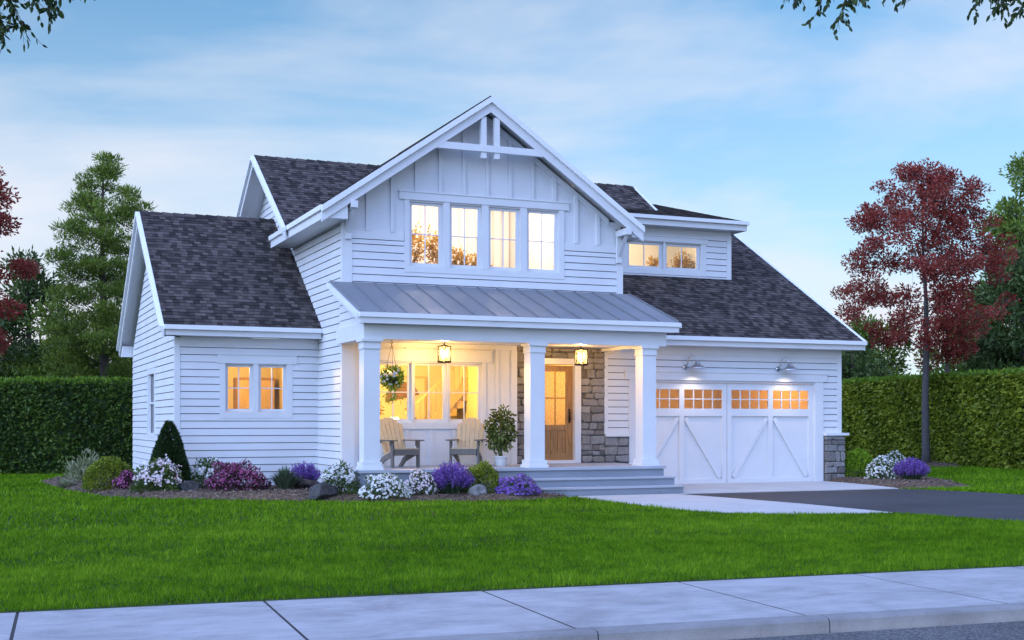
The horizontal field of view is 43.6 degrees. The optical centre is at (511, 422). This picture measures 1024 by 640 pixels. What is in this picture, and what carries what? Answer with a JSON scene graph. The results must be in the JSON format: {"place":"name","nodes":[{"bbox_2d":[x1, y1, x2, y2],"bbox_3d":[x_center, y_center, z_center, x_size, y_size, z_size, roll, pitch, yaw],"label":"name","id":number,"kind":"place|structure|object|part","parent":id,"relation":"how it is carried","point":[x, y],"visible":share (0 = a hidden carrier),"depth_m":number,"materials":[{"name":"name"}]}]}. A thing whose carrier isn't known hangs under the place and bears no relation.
{"place":"outdoors","nodes":[
{"label":"outdoors","id":0,"kind":"place"},
{"bbox_2d":[233,377,274,408],"bbox_3d":[-6.720,-0.095,33.361,1.000,2.130,0.430,0,0,-23],"label":"door frame","id":1,"kind":"object","parent":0,"point":[244,396],"visible":0.21,"depth_m":33.22,"materials":[{"name":"brown wood"}]},
{"bbox_3d":[-6.862,-0.100,33.083,0.460,1.980,0.029,0,0,-23],"label":"door","id":2,"kind":"part","parent":1,"relation":"part of","materials":[{"name":"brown wood"}]},
{"bbox_3d":[-6.411,-0.100,33.275,0.460,1.980,0.029,0,0,-23],"label":"door","id":3,"kind":"part","parent":1,"relation":"part of","materials":[{"name":"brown wood"}]},
{"bbox_2d":[268,466,306,488],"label":"ornamental grass","id":4,"kind":"object","parent":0,"point":[284,478],"depth_m":28.02,"materials":[{"name":"green plant"}]},
{"bbox_2d":[0,566,1023,639],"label":"sidewalk","id":5,"kind":"structure","parent":0,"point":[405,616],"depth_m":10.95,"materials":[{"name":"concrete"}]},
{"bbox_2d":[9,567,1017,639],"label":"sidewalk joint","id":6,"kind":"object","parent":5,"relation":"on","point":[265,602],"depth_m":10.62,"materials":[{"name":"grey concrete"}]},
{"bbox_2d":[381,603,1023,639],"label":"kerb","id":7,"kind":"structure","parent":5,"relation":"on","point":[821,623],"depth_m":10.32,"materials":[{"name":"concrete"}]},
{"bbox_2d":[0,460,1023,612],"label":"lawn","id":8,"kind":"structure","parent":0,"point":[395,593],"depth_m":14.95,"materials":[{"name":"green plant"}]},
{"bbox_2d":[0,312,28,377],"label":"evergreen tree","id":9,"kind":"object","parent":8,"relation":"on","point":[8,325],"visible":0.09,"depth_m":52.10,"materials":[{"name":"green plant"}]},
{"bbox_2d":[0,166,42,358],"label":"maple tree","id":10,"kind":"object","parent":8,"relation":"on","point":[26,266],"visible":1,"depth_m":44.17,"materials":[{"name":"red plant"}]},
{"bbox_2d":[0,245,73,373],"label":"evergreen tree","id":11,"kind":"object","parent":8,"relation":"on","point":[29,290],"visible":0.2,"depth_m":55.53,"materials":[{"name":"green plant"}]},
{"bbox_2d":[0,0,94,52],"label":"street tree","id":12,"kind":"object","parent":8,"relation":"on","point":[50,4],"visible":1,"depth_m":12.63,"materials":[{"name":"green plant"}]},
{"bbox_2d":[0,296,113,378],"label":"evergreen tree","id":13,"kind":"object","parent":8,"relation":"on","point":[34,367],"visible":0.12,"depth_m":51.83,"materials":[{"name":"green plant"}]},
{"bbox_2d":[0,374,132,474],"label":"hedge","id":14,"kind":"object","parent":8,"relation":"on","point":[50,425],"visible":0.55,"depth_m":38.83,"materials":[{"name":"green plant"}]},
{"bbox_2d":[35,150,157,378],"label":"pine tree","id":15,"kind":"object","parent":8,"relation":"on","point":[103,323],"visible":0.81,"depth_m":49.23,"materials":[{"name":"green plant"}]},
{"bbox_2d":[108,341,132,377],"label":"evergreen tree","id":16,"kind":"object","parent":8,"relation":"on","point":[121,359],"visible":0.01,"depth_m":57.40,"materials":[{"name":"green plant"}]},
{"bbox_2d":[116,96,866,495],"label":"house","id":17,"kind":"structure","parent":8,"relation":"on","point":[320,280],"depth_m":30.57,"materials":[{"name":"white paint"}]},
{"bbox_2d":[147,368,155,437],"bbox_3d":[-9.302,-0.500,33.129,0.096,1.780,1.500,0,0,-23],"label":"window","id":18,"kind":"structure","parent":17,"relation":"in","point":[151,387],"depth_m":33.64,"materials":[{"name":"paint"}]},
{"bbox_2d":[216,353,297,417],"bbox_3d":[-5.993,-0.850,30.075,1.910,1.500,0.189,0,0,-23],"label":"window","id":19,"kind":"structure","parent":17,"relation":"in","point":[255,362],"depth_m":30.03,"materials":[{"name":"paint"}]},
{"bbox_2d":[380,340,404,404],"bbox_3d":[-2.589,-1.088,27.470,0.613,1.445,0.684,0,0,-3],"label":"hanging basket","id":20,"kind":"object","parent":17,"relation":"hanging from","point":[391,380],"visible":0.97,"depth_m":27.37,"materials":[{"name":"green plant"}]},
{"bbox_2d":[380,417,423,467],"bbox_3d":[-2.523,0.440,28.234,0.800,1.100,1.032,0,0,-31],"label":"adirondack chair","id":21,"kind":"object","parent":17,"relation":"on","point":[393,445],"visible":0.95,"depth_m":28.36,"materials":[{"name":"grey wood"}]},
{"bbox_2d":[380,376,426,418],"bbox_3d":[-2.905,-0.460,33.460,1.400,1.500,0.050,0,0,-23],"label":"window","id":22,"kind":"structure","parent":17,"relation":"attached to","point":[400,410],"depth_m":33.48,"materials":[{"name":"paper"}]},
{"bbox_2d":[412,221,431,262],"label":"indoor plant","id":23,"kind":"object","parent":17,"relation":"in","point":[416,253],"visible":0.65,"depth_m":31.42,"materials":[{"name":"orange plant"}]},
{"bbox_2d":[380,348,492,428],"bbox_3d":[-1.874,-0.762,29.433,3.030,1.825,0.189,0,0,-23],"label":"window","id":24,"kind":"structure","parent":17,"relation":"in","point":[412,358],"depth_m":29.51,"materials":[{"name":"paint"}]},
{"bbox_2d":[426,225,453,263],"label":"indoor plant","id":25,"kind":"object","parent":17,"relation":"in","point":[434,252],"visible":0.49,"depth_m":31.65,"materials":[{"name":"orange plant"}]},
{"bbox_2d":[437,342,450,362],"bbox_3d":[-1.505,-1.565,28.421,0.316,0.490,0.316,0,0,-23],"label":"porch lantern","id":26,"kind":"object","parent":17,"relation":"hanging from","point":[447,360],"visible":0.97,"depth_m":28.39,"materials":[{"name":"white glass"}]},
{"bbox_2d":[452,248,471,265],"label":"indoor plant","id":27,"kind":"object","parent":17,"relation":"in","point":[456,258],"visible":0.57,"depth_m":31.83,"materials":[{"name":"orange plant"}]},
{"bbox_2d":[445,418,486,465],"bbox_3d":[-0.998,0.440,28.815,0.800,1.100,1.032,0,0,9],"label":"adirondack chair","id":28,"kind":"object","parent":17,"relation":"on","point":[464,447],"visible":0.94,"depth_m":29.04,"materials":[{"name":"grey wood"}]},
{"bbox_2d":[469,252,492,265],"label":"indoor plant","id":29,"kind":"object","parent":17,"relation":"in","point":[474,263],"visible":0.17,"depth_m":32.02,"materials":[{"name":"orange plant"}]},
{"bbox_2d":[398,190,569,278],"bbox_3d":[-0.622,-4.355,29.964,4.310,1.850,0.189,0,0,-23],"label":"window","id":30,"kind":"structure","parent":17,"relation":"in","point":[445,202],"depth_m":29.92,"materials":[{"name":"paint"}]},
{"bbox_2d":[483,404,518,466],"bbox_3d":[-0.255,0.277,28.787,0.866,1.425,0.869,0,0,-23],"label":"potted tree","id":31,"kind":"object","parent":17,"relation":"on","point":[506,439],"visible":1,"depth_m":28.68,"materials":[{"name":"green plant"}]},
{"bbox_2d":[545,365,572,459],"bbox_3d":[1.062,-0.235,31.128,0.920,2.290,0.122,0,0,-23],"label":"door","id":32,"kind":"structure","parent":17,"relation":"in","point":[559,437],"depth_m":31.20,"materials":[{"name":"brown wood"}]},
{"bbox_2d":[574,345,587,365],"bbox_3d":[1.607,-1.565,29.742,0.316,0.490,0.316,0,0,-23],"label":"porch lantern","id":33,"kind":"object","parent":17,"relation":"hanging from","point":[585,361],"visible":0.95,"depth_m":29.71,"materials":[{"name":"white glass"}]},
{"bbox_2d":[646,255,667,266],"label":"indoor plant","id":34,"kind":"object","parent":17,"relation":"in","point":[653,262],"visible":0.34,"depth_m":37.26,"materials":[{"name":"orange plant"}]},
{"bbox_2d":[623,234,708,276],"bbox_3d":[4.187,-4.625,35.461,2.860,1.070,0.189,0,0,-23],"label":"window","id":35,"kind":"structure","parent":17,"relation":"in","point":[698,243],"depth_m":35.47,"materials":[{"name":"paint"}]},
{"bbox_2d":[670,251,694,268],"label":"indoor plant","id":36,"kind":"object","parent":17,"relation":"in","point":[685,262],"visible":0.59,"depth_m":37.55,"materials":[{"name":"orange plant"}]},
{"bbox_2d":[683,355,705,369],"bbox_3d":[4.648,-1.527,32.305,0.483,0.373,0.518,0,0,-23],"label":"gooseneck lamp","id":37,"kind":"object","parent":17,"relation":"attached to","point":[697,365],"visible":1,"depth_m":32.25,"materials":[{"name":"silver metal"}]},
{"bbox_2d":[656,382,812,483],"bbox_3d":[5.534,0.280,33.057,5.340,2.580,0.066,0,0,-23],"label":"garage door","id":38,"kind":"structure","parent":17,"relation":"in","point":[726,444],"depth_m":33.15,"materials":[{"name":"paint"}]},
{"bbox_2d":[775,357,798,370],"bbox_3d":[7.226,-1.527,33.399,0.483,0.373,0.518,0,0,-23],"label":"gooseneck lamp","id":39,"kind":"object","parent":17,"relation":"attached to","point":[790,367],"visible":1,"depth_m":33.33,"materials":[{"name":"silver metal"}]},
{"bbox_2d":[40,461,969,501],"bbox_3d":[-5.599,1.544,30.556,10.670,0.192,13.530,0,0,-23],"label":"mulch bed","id":40,"kind":"object","parent":8,"relation":"on","point":[278,496],"visible":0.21,"depth_m":26.30,"materials":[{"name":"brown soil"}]},
{"bbox_2d":[54,479,77,487],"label":"grass tuft","id":41,"kind":"object","parent":40,"relation":"on","point":[63,483],"visible":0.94,"depth_m":30.58,"materials":[{"name":"green plant"}]},
{"bbox_2d":[57,447,102,481],"bbox_3d":[-10.722,1.132,31.987,1.284,1.015,1.239,0,0,-23],"label":"variegated shrub","id":42,"kind":"object","parent":40,"relation":"on","point":[78,470],"visible":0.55,"depth_m":31.85,"materials":[{"name":"green plant"}]},
{"bbox_2d":[81,455,134,490],"bbox_3d":[-9.033,1.131,28.753,1.274,0.814,1.191,0,0,-23],"label":"boxwood shrub","id":43,"kind":"object","parent":40,"relation":"on","point":[115,465],"visible":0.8,"depth_m":28.46,"materials":[{"name":"green plant"}]},
{"bbox_2d":[112,469,146,489],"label":"flowering shrub","id":44,"kind":"object","parent":40,"relation":"on","point":[127,476],"visible":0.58,"depth_m":28.16,"materials":[{"name":"purple plant"}]},
{"bbox_2d":[128,454,184,492],"bbox_3d":[-7.681,1.110,27.650,1.249,0.857,1.089,0,0,-23],"label":"flowering shrub","id":45,"kind":"object","parent":40,"relation":"on","point":[147,476],"visible":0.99,"depth_m":27.45,"materials":[{"name":"white plant"}]},
{"bbox_2d":[149,420,191,488],"bbox_3d":[-7.608,0.731,28.439,0.983,1.629,1.002,0,0,-23],"label":"cone evergreen","id":46,"kind":"object","parent":40,"relation":"on","point":[170,447],"visible":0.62,"depth_m":28.25,"materials":[{"name":"green plant"}]},
{"bbox_2d":[177,480,200,490],"bbox_3d":[-7.034,1.388,27.826,0.503,0.262,0.372,0,0,-23],"label":"rock","id":47,"kind":"object","parent":40,"relation":"on","point":[186,485],"visible":0.65,"depth_m":27.69,"materials":[{"name":"grey stone"}]},
{"bbox_2d":[190,455,236,487],"bbox_3d":[-6.809,1.134,29.036,1.252,0.782,1.217,0,0,11],"label":"flowering shrub","id":48,"kind":"object","parent":40,"relation":"on","point":[209,469],"visible":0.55,"depth_m":28.81,"materials":[{"name":"white plant"}]},
{"bbox_2d":[204,459,271,490],"bbox_3d":[-6.023,1.148,28.071,1.516,0.749,1.346,0,0,-23],"label":"flowering shrub","id":49,"kind":"object","parent":40,"relation":"on","point":[238,472],"visible":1,"depth_m":27.84,"materials":[{"name":"purple plant"}]},
{"bbox_2d":[289,461,321,480],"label":"lavender","id":50,"kind":"object","parent":40,"relation":"on","point":[308,472],"visible":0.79,"depth_m":29.31,"materials":[{"name":"purple plant"}]},
{"bbox_2d":[294,479,318,488],"bbox_3d":[-4.574,1.376,28.563,0.633,0.244,0.426,0,0,-23],"label":"rock","id":51,"kind":"object","parent":40,"relation":"on","point":[305,483],"visible":0.53,"depth_m":28.39,"materials":[{"name":"grey stone"}]},
{"bbox_2d":[308,482,336,499],"bbox_3d":[-3.829,1.388,25.908,0.485,0.345,0.632,0,0,40],"label":"rock","id":52,"kind":"object","parent":40,"relation":"on","point":[321,491],"visible":0.93,"depth_m":25.73,"materials":[{"name":"grey stone"}]},
{"bbox_2d":[320,460,361,493],"bbox_3d":[-3.545,1.140,26.302,0.920,0.779,0.827,0,0,-23],"label":"flowering shrub","id":53,"kind":"object","parent":40,"relation":"on","point":[338,472],"visible":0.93,"depth_m":26.17,"materials":[{"name":"white plant"}]},
{"bbox_2d":[356,472,412,499],"bbox_3d":[-2.542,1.270,25.770,1.185,0.564,1.026,0,0,-23],"label":"flowering shrub","id":54,"kind":"object","parent":40,"relation":"on","point":[379,480],"visible":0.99,"depth_m":25.57,"materials":[{"name":"white plant"}]},
{"bbox_2d":[404,468,438,494],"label":"flowering shrub","id":55,"kind":"object","parent":40,"relation":"on","point":[415,480],"visible":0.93,"depth_m":26.13,"materials":[{"name":"white plant"}]},
{"bbox_2d":[430,461,474,493],"bbox_3d":[-1.266,1.147,26.476,0.984,0.766,0.982,0,0,-23],"label":"lavender","id":56,"kind":"object","parent":40,"relation":"on","point":[453,479],"visible":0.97,"depth_m":26.28,"materials":[{"name":"purple plant"}]},
{"bbox_2d":[468,484,486,495],"bbox_3d":[-0.694,1.398,26.272,0.398,0.261,0.324,0,0,-23],"label":"rock","id":57,"kind":"object","parent":40,"relation":"on","point":[477,489],"visible":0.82,"depth_m":26.17,"materials":[{"name":"grey stone"}]},
{"bbox_2d":[462,460,503,492],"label":"boxwood shrub","id":58,"kind":"object","parent":40,"relation":"on","point":[477,470],"visible":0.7,"depth_m":26.67,"materials":[{"name":"green plant"}]},
{"bbox_2d":[494,473,541,494],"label":"flowering shrub","id":59,"kind":"object","parent":40,"relation":"on","point":[525,483],"visible":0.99,"depth_m":26.46,"materials":[{"name":"purple plant"}]},
{"bbox_2d":[841,340,896,378],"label":"leafy tree","id":60,"kind":"object","parent":8,"relation":"on","point":[862,369],"visible":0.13,"depth_m":57.56,"materials":[{"name":"green plant"}]},
{"bbox_2d":[842,310,918,377],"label":"leafy tree","id":61,"kind":"object","parent":8,"relation":"on","point":[893,358],"visible":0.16,"depth_m":64.00,"materials":[{"name":"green plant"}]},
{"bbox_2d":[829,472,967,488],"bbox_3d":[10.626,1.545,35.086,6.820,0.191,8.690,0,0,-23],"label":"mulch bed","id":62,"kind":"object","parent":8,"relation":"on","point":[883,482],"visible":0.15,"depth_m":31.90,"materials":[{"name":"brown soil"}]},
{"bbox_2d":[845,447,877,476],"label":"boxwood shrub","id":63,"kind":"object","parent":62,"relation":"on","point":[858,454],"visible":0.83,"depth_m":34.39,"materials":[{"name":"green plant"}]},
{"bbox_2d":[864,455,897,478],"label":"flowering shrub","id":64,"kind":"object","parent":62,"relation":"on","point":[878,466],"visible":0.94,"depth_m":33.31,"materials":[{"name":"white plant"}]},
{"bbox_2d":[880,449,905,472],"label":"flowering shrub","id":65,"kind":"object","parent":62,"relation":"on","point":[892,457],"visible":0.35,"depth_m":36.87,"materials":[{"name":"white plant"}]},
{"bbox_2d":[892,457,929,479],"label":"lavender","id":66,"kind":"object","parent":62,"relation":"on","point":[914,470],"visible":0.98,"depth_m":32.94,"materials":[{"name":"purple plant"}]},
{"bbox_2d":[780,0,1023,39],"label":"street tree","id":67,"kind":"object","parent":8,"relation":"on","point":[1004,4],"visible":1,"depth_m":13.06,"materials":[{"name":"green plant"}]},
{"bbox_2d":[829,157,1020,463],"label":"maple tree","id":68,"kind":"object","parent":8,"relation":"on","point":[942,182],"visible":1,"depth_m":45.85,"materials":[{"name":"red plant"}]},
{"bbox_2d":[842,366,1023,469],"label":"hedge","id":69,"kind":"object","parent":8,"relation":"on","point":[976,417],"visible":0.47,"depth_m":46.80,"materials":[{"name":"green plant"}]},
{"bbox_2d":[927,463,960,466],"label":"mulch bed","id":70,"kind":"object","parent":8,"relation":"on","point":[940,464],"visible":0.23,"depth_m":45.55,"materials":[{"name":"brown soil"}]},
{"bbox_2d":[934,241,1023,371],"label":"evergreen tree","id":71,"kind":"object","parent":8,"relation":"on","point":[996,351],"visible":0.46,"depth_m":55.57,"materials":[{"name":"green plant"}]},
{"bbox_2d":[953,151,1023,370],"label":"oak tree","id":72,"kind":"object","parent":8,"relation":"on","point":[1012,213],"visible":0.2,"depth_m":61.88,"materials":[{"name":"green plant"}]},
{"bbox_2d":[0,0,1023,374],"label":"sky","id":73,"kind":"structure","parent":0,"point":[742,110],"materials":[{"name":"blue"}]},
{"bbox_2d":[567,494,892,514],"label":"walkway","id":74,"kind":"structure","parent":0,"point":[707,503],"depth_m":24.51,"materials":[{"name":"concrete"}]},
{"bbox_2d":[674,481,898,493],"bbox_3d":[5.975,1.602,31.146,6.660,0.076,3.830,0,0,-23],"label":"garage apron","id":75,"kind":"object","parent":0,"point":[706,488],"visible":0.65,"depth_m":30.75,"materials":[{"name":"concrete"}]},
{"bbox_2d":[685,489,1023,520],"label":"driveway","id":76,"kind":"structure","parent":0,"point":[995,506],"depth_m":25.89,"materials":[{"name":"grey asphalt"}]},
{"bbox_2d":[729,621,1023,639],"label":"street","id":77,"kind":"structure","parent":0,"point":[1014,630],"depth_m":10.23,"materials":[{"name":"grey asphalt"}]},
{"bbox_2d":[913,313,979,374],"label":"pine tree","id":78,"kind":"object","parent":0,"point":[948,366],"visible":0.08,"depth_m":54.37,"materials":[{"name":"green plant"}]}
]}

